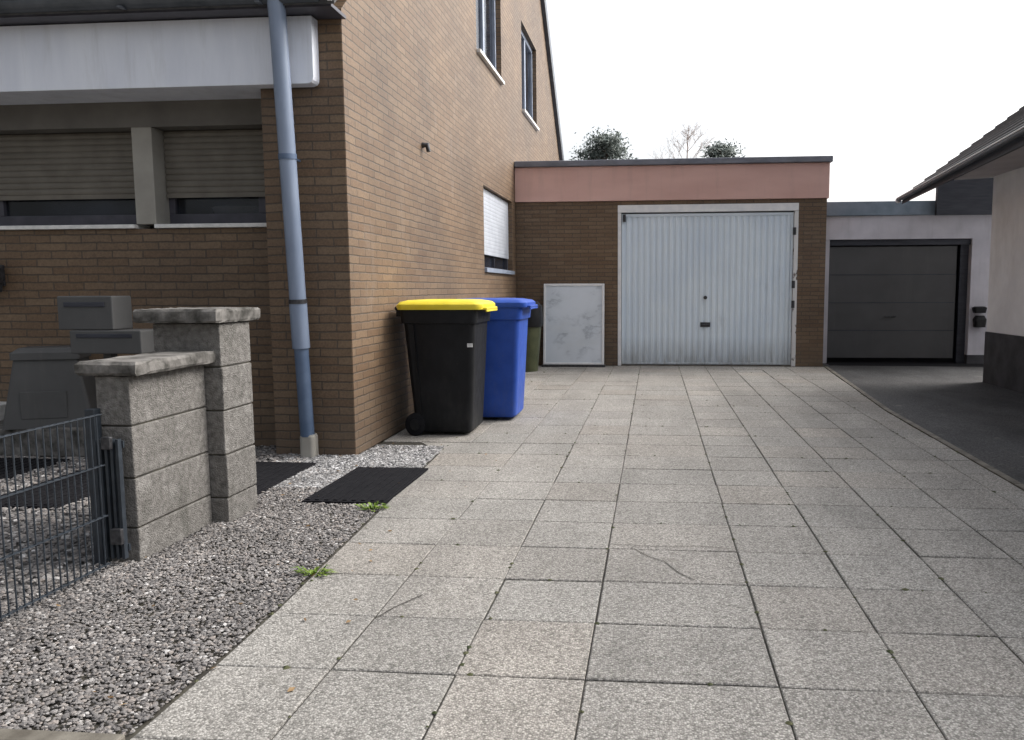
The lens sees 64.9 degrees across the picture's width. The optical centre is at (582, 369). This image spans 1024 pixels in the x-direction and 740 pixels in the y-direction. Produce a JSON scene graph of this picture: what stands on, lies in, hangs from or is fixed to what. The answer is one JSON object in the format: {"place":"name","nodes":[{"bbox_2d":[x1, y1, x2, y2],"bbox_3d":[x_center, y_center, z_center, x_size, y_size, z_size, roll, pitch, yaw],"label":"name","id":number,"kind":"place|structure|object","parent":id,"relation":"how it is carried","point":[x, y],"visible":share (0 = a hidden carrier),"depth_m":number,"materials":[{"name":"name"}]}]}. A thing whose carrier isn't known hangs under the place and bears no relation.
{"place":"outdoors","nodes":[
{"label":"outdoors","id":0,"kind":"place"},
{"bbox_2d":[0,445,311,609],"bbox_3d":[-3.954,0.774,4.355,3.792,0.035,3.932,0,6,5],"label":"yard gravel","id":1,"kind":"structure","parent":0,"point":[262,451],"depth_m":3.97,"materials":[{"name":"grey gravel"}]},
{"bbox_2d":[57,296,154,358],"bbox_3d":[-3.129,0.096,5.335,0.570,1.175,0.237,0,6,5],"label":"letterbox","id":2,"kind":"object","parent":1,"relation":"on","point":[103,325],"visible":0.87,"depth_m":5.20,"materials":[{"name":"grey metal"}]},
{"bbox_2d":[0,446,381,660],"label":"gravel bed","id":3,"kind":"object","parent":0,"point":[25,564],"visible":0.12,"depth_m":3.42,"materials":[{"name":"grey gravel"}]},
{"bbox_2d":[0,457,69,479],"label":"rubber mat","id":4,"kind":"object","parent":3,"relation":"on","point":[10,471],"visible":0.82,"depth_m":5.48,"materials":[{"name":"black rubber"}]},
{"bbox_2d":[0,402,86,456],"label":"door step","id":5,"kind":"object","parent":3,"relation":"on","point":[8,446],"depth_m":5.81,"materials":[{"name":"grey concrete"}]},
{"bbox_2d":[2,345,96,429],"bbox_3d":[-3.951,0.118,5.973,0.600,0.585,0.320,-2,6,-15],"label":"garden composter","id":6,"kind":"object","parent":5,"relation":"on","point":[48,385],"visible":0.84,"depth_m":5.83,"materials":[{"name":"grey plastic"}]},
{"bbox_2d":[1,470,89,509],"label":"rubber mat","id":7,"kind":"object","parent":3,"relation":"on","point":[4,501],"visible":0.3,"depth_m":4.67,"materials":[{"name":"black rubber"}]},
{"bbox_2d":[74,351,215,561],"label":"block pillar","id":8,"kind":"structure","parent":3,"relation":"on","point":[152,410],"depth_m":3.69,"materials":[{"name":"grey concrete"}]},
{"bbox_2d":[133,307,259,521],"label":"block pillar","id":9,"kind":"structure","parent":3,"relation":"on","point":[223,333],"depth_m":4.13,"materials":[{"name":"grey concrete"}]},
{"bbox_2d":[255,462,316,494],"bbox_3d":[-2.138,0.688,5.139,0.525,0.028,0.830,0,6,5],"label":"rubber mat","id":10,"kind":"object","parent":3,"relation":"on","point":[269,475],"visible":0.43,"depth_m":5.23,"materials":[{"name":"black rubber"}]},
{"bbox_2d":[302,467,427,505],"bbox_3d":[-1.312,0.705,4.936,0.485,0.028,0.870,0,6,5],"label":"rubber mat","id":11,"kind":"object","parent":3,"relation":"on","point":[366,485],"visible":0.98,"depth_m":4.85,"materials":[{"name":"black rubber"}]},
{"bbox_2d":[372,428,405,446],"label":"ground","id":12,"kind":"structure","parent":0,"point":[387,438],"depth_m":6.63,"materials":[{"name":"grey gravel"}]},
{"bbox_2d":[0,728,124,739],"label":"pavement kerb","id":13,"kind":"structure","parent":12,"relation":"on","point":[14,734],"depth_m":2.15,"materials":[{"name":"concrete"}]},
{"bbox_2d":[0,0,563,454],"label":"brick house","id":14,"kind":"structure","parent":12,"relation":"on","point":[138,154],"depth_m":6.12,"materials":[{"name":"brick"}]},
{"bbox_2d":[0,265,5,291],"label":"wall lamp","id":15,"kind":"object","parent":14,"relation":"attached to","point":[2,277],"visible":1,"depth_m":6.18,"materials":[{"name":"metal"}]},
{"bbox_2d":[0,132,153,230],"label":"window","id":16,"kind":"structure","parent":14,"relation":"in","point":[65,181],"depth_m":6.25,"materials":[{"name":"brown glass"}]},
{"bbox_2d":[154,129,266,228],"bbox_3d":[-2.765,-1.455,6.098,0.935,0.747,0.265,0,6,5],"label":"window","id":17,"kind":"structure","parent":14,"relation":"in","point":[215,178],"depth_m":6.14,"materials":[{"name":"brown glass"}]},
{"bbox_2d":[267,0,318,456],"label":"downpipe","id":18,"kind":"object","parent":14,"relation":"attached to","point":[297,299],"visible":0.98,"depth_m":5.47,"materials":[{"name":"metal"}]},
{"bbox_2d":[421,142,430,151],"bbox_3d":[-1.458,-2.068,7.426,0.090,0.090,0.054,0,6,5],"label":"wall vent","id":19,"kind":"object","parent":14,"relation":"attached to","point":[424,145],"depth_m":7.41,"materials":[{"name":"metal"}]},
{"bbox_2d":[476,0,504,84],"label":"window","id":20,"kind":"structure","parent":14,"relation":"in","point":[485,9],"depth_m":10.72,"materials":[{"name":"clear glass"}]},
{"bbox_2d":[483,188,514,274],"bbox_3d":[-1.217,-1.897,11.156,0.175,1.095,2.040,0,6,5],"label":"window","id":21,"kind":"structure","parent":14,"relation":"in","point":[496,246],"depth_m":11.19,"materials":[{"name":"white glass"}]},
{"bbox_2d":[521,30,538,130],"bbox_3d":[-0.965,-4.999,13.753,0.190,1.430,1.660,0,6,5],"label":"window","id":22,"kind":"structure","parent":14,"relation":"in","point":[526,51],"depth_m":14.09,"materials":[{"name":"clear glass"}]},
{"bbox_2d":[568,126,637,159],"bbox_3d":[0.478,-3.781,21.888,3.024,5.697,3.184,3,7,32],"label":"evergreen tree","id":23,"kind":"object","parent":12,"relation":"on","point":[604,148],"visible":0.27,"depth_m":21.64,"materials":[{"name":"green plant"}]},
{"bbox_2d":[649,121,720,158],"bbox_3d":[3.188,-4.231,23.511,2.827,6.234,2.656,0,6,5],"label":"bare tree","id":24,"kind":"object","parent":12,"relation":"on","point":[687,140],"visible":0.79,"depth_m":23.29,"materials":[{"name":"grey plant"}]},
{"bbox_2d":[699,138,745,157],"bbox_3d":[3.678,-3.522,21.445,2.486,5.245,2.641,-6,8,-43],"label":"evergreen tree","id":25,"kind":"object","parent":12,"relation":"on","point":[720,150],"visible":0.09,"depth_m":21.09,"materials":[{"name":"green plant"}]},
{"bbox_2d":[823,200,991,363],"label":"neighbour garage","id":26,"kind":"structure","parent":12,"relation":"on","point":[908,281],"depth_m":12.62,"materials":[{"name":"paint"}]},
{"bbox_2d":[827,246,956,357],"bbox_3d":[4.879,-1.068,12.677,1.960,1.760,0.080,0,6,5],"label":"garage door","id":27,"kind":"structure","parent":26,"relation":"in","point":[894,301],"depth_m":12.68,"materials":[{"name":"metal"}]},
{"bbox_2d":[935,178,993,214],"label":"dark gable","id":28,"kind":"structure","parent":26,"relation":"attached to","point":[966,197],"depth_m":12.19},
{"bbox_2d":[972,306,986,326],"bbox_3d":[6.149,-0.826,12.418,0.200,0.320,0.130,0,6,5],"label":"wall box","id":29,"kind":"object","parent":26,"relation":"attached to","point":[979,320],"visible":1,"depth_m":12.36,"materials":[{"name":"black plastic"}]},
{"bbox_2d":[0,365,1023,739],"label":"driveway","id":30,"kind":"structure","parent":0,"point":[668,643],"depth_m":3.21,"materials":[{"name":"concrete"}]},
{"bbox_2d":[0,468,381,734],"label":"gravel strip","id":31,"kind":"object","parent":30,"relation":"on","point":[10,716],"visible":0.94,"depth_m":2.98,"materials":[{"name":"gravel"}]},
{"bbox_2d":[0,408,130,621],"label":"wire fence","id":32,"kind":"object","parent":31,"relation":"on","point":[106,498],"visible":0.96,"depth_m":3.34,"materials":[{"name":"metal"}]},
{"bbox_2d":[353,501,388,510],"bbox_3d":[-1.155,0.745,4.383,0.211,0.039,0.145,-3,6,-22],"label":"weed","id":33,"kind":"object","parent":31,"relation":"on","point":[370,505],"visible":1,"depth_m":4.38,"materials":[{"name":"green plant"}]},
{"bbox_2d":[292,565,333,576],"bbox_3d":[-1.135,0.847,3.387,0.208,0.037,0.100,0,6,5],"label":"weed","id":34,"kind":"object","parent":30,"relation":"on","point":[314,571],"visible":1,"depth_m":3.38,"materials":[{"name":"green plant"}]},
{"bbox_2d":[56,367,601,704],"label":"leaf litter","id":35,"kind":"object","parent":30,"relation":"on","point":[293,688],"visible":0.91,"depth_m":3.02,"materials":[{"name":"brown plant"}]},
{"bbox_2d":[273,444,442,487],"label":"pale gravel","id":36,"kind":"structure","parent":30,"relation":"on","point":[397,456],"depth_m":5.60,"materials":[{"name":"grey gravel"}]},
{"bbox_2d":[395,299,496,435],"bbox_3d":[-1.137,-0.038,6.757,0.770,1.116,0.645,0,6,5],"label":"wheelie bin","id":37,"kind":"object","parent":30,"relation":"on","point":[446,340],"visible":1,"depth_m":6.50,"materials":[{"name":"black plastic"}]},
{"bbox_2d":[462,298,537,416],"bbox_3d":[-0.850,-0.115,7.511,0.805,1.116,0.645,0,6,5],"label":"wheelie bin","id":38,"kind":"object","parent":30,"relation":"on","point":[506,348],"visible":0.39,"depth_m":7.25,"materials":[{"name":"blue plastic"}]},
{"bbox_2d":[525,301,542,371],"bbox_3d":[-0.870,-0.497,11.732,0.560,1.020,0.560,0,6,5],"label":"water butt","id":39,"kind":"object","parent":30,"relation":"on","point":[535,322],"visible":0.38,"depth_m":11.54,"materials":[{"name":"green plastic"}]},
{"bbox_2d":[375,544,728,617],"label":"driveway cracks","id":40,"kind":"object","parent":30,"relation":"on","point":[621,544],"visible":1,"depth_m":3.42,"materials":[{"name":"grey concrete"}]},
{"bbox_2d":[542,284,605,366],"bbox_3d":[-0.143,-0.690,12.334,0.980,1.277,0.220,0,6,5],"label":"leaning board","id":41,"kind":"object","parent":30,"relation":"on","point":[573,329],"visible":1,"depth_m":12.34,"materials":[{"name":"metal"}]},
{"bbox_2d":[194,367,1021,727],"bbox_3d":[1.116,0.472,7.125,4.221,0.007,10.197,0,6,5],"label":"joint moss","id":42,"kind":"object","parent":30,"relation":"on","point":[614,527],"visible":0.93,"depth_m":3.30,"materials":[{"name":"green plant"}]},
{"bbox_2d":[514,156,832,366],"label":"brick garage","id":43,"kind":"structure","parent":30,"relation":"on","point":[703,261],"depth_m":12.27,"materials":[{"name":"brick"}]},
{"bbox_2d":[622,212,795,364],"bbox_3d":[1.910,-1.236,12.288,2.628,2.313,0.109,0,6,5],"label":"garage door","id":44,"kind":"structure","parent":43,"relation":"in","point":[698,288],"depth_m":12.30,"materials":[{"name":"paint"}]},
{"bbox_2d":[546,0,1023,201],"label":"sky","id":45,"kind":"structure","parent":0,"point":[894,91],"materials":[{"name":"white"}]},
{"bbox_2d":[823,363,1023,483],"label":"asphalt drive","id":46,"kind":"structure","parent":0,"point":[968,410],"depth_m":8.22,"materials":[{"name":"grey asphalt"}]},
{"bbox_2d":[826,361,983,366],"bbox_3d":[5.134,-0.093,12.552,2.580,0.001,0.800,0,6,5],"label":"dark apron","id":47,"kind":"object","parent":46,"relation":"on","point":[843,363],"visible":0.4,"depth_m":12.52,"materials":[{"name":"black concrete"}]},
{"bbox_2d":[824,366,1023,490],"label":"kerb strip","id":48,"kind":"object","parent":46,"relation":"on","point":[1009,479],"visible":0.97,"depth_m":6.30,"materials":[{"name":"concrete"}]},
{"bbox_2d":[895,106,1023,393],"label":"white house","id":49,"kind":"structure","parent":0,"point":[996,153],"depth_m":9.46,"materials":[{"name":"paint"}]}
]}

